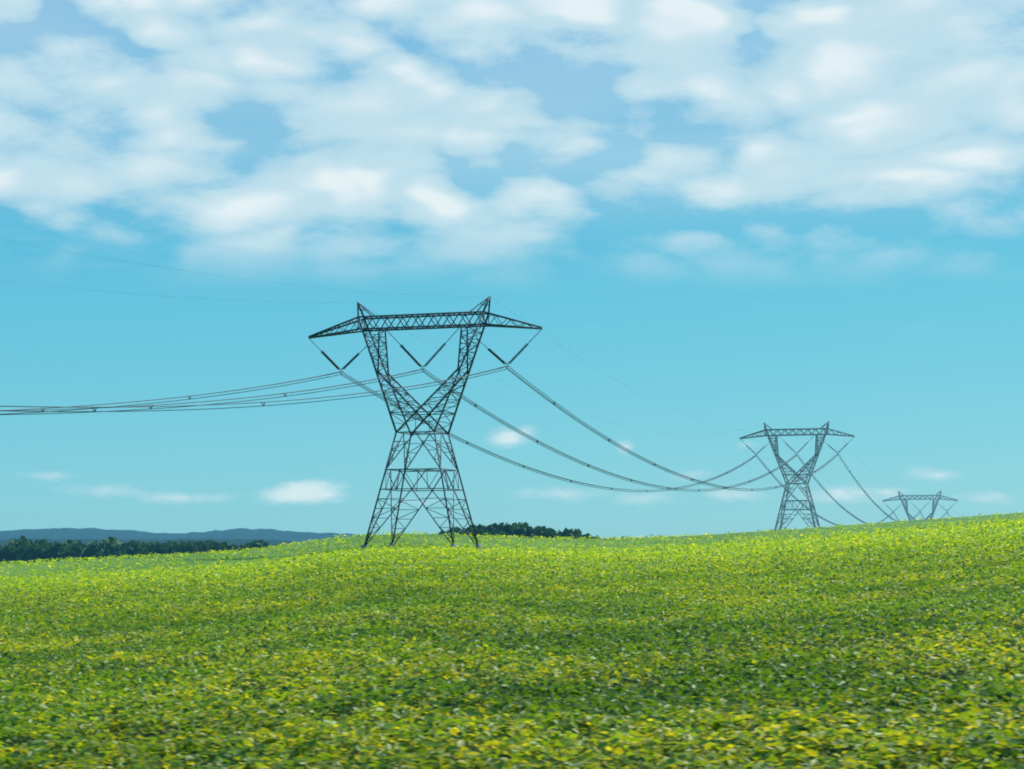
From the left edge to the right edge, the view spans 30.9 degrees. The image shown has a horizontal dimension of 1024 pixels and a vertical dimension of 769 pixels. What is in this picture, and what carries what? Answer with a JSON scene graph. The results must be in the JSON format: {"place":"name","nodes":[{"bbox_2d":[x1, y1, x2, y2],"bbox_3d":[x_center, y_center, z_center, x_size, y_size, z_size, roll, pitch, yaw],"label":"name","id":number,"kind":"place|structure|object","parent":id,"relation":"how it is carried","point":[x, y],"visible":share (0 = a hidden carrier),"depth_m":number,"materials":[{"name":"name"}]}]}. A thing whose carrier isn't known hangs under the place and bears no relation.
{"place":"outdoors","nodes":[
{"label":"outdoors","id":0,"kind":"place"},
{"bbox_2d":[0,538,301,545],"bbox_3d":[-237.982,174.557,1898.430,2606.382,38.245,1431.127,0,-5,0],"label":"hill ridge","id":1,"kind":"structure","parent":0,"point":[239,542],"depth_m":2144.54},
{"bbox_2d":[0,528,366,541],"bbox_3d":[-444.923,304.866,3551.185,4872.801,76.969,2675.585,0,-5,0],"label":"hill ridge","id":2,"kind":"structure","parent":0,"point":[97,533],"depth_m":3825.09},
{"bbox_2d":[0,512,1023,768],"bbox_3d":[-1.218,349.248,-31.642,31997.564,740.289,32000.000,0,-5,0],"label":"field ground","id":3,"kind":"structure","parent":0,"point":[374,541],"depth_m":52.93,"materials":[{"name":"green plant"}]},
{"bbox_2d":[0,535,283,563],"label":"trees","id":4,"kind":"object","parent":3,"relation":"on","point":[23,548],"visible":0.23,"depth_m":669.34,"materials":[{"name":"green plant"}]},
{"bbox_2d":[308,296,541,548],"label":"transmission tower","id":5,"kind":"structure","parent":3,"relation":"on","point":[466,326],"depth_m":284.95,"materials":[{"name":"metal"}]},
{"bbox_2d":[0,241,956,524],"bbox_3d":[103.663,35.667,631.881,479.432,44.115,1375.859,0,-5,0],"label":"power line conductors","id":6,"kind":"structure","parent":5,"relation":"attached to","point":[82,407],"depth_m":298.25,"materials":[{"name":"grey metal"}]},
{"bbox_2d":[438,521,600,538],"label":"trees","id":7,"kind":"object","parent":3,"relation":"on","point":[525,529],"visible":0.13,"depth_m":608.69,"materials":[{"name":"green plant"}]},
{"bbox_2d":[739,421,854,530],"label":"transmission tower","id":8,"kind":"structure","parent":3,"relation":"on","point":[796,474],"depth_m":618.67,"materials":[{"name":"metal"}]},
{"bbox_2d":[882,490,957,519],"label":"transmission tower","id":9,"kind":"structure","parent":3,"relation":"on","point":[934,506],"depth_m":961.47,"materials":[{"name":"metal"}]},
{"bbox_2d":[0,0,1023,538],"label":"sky","id":10,"kind":"structure","parent":0,"point":[739,215],"materials":[{"name":"blue"}]}
]}

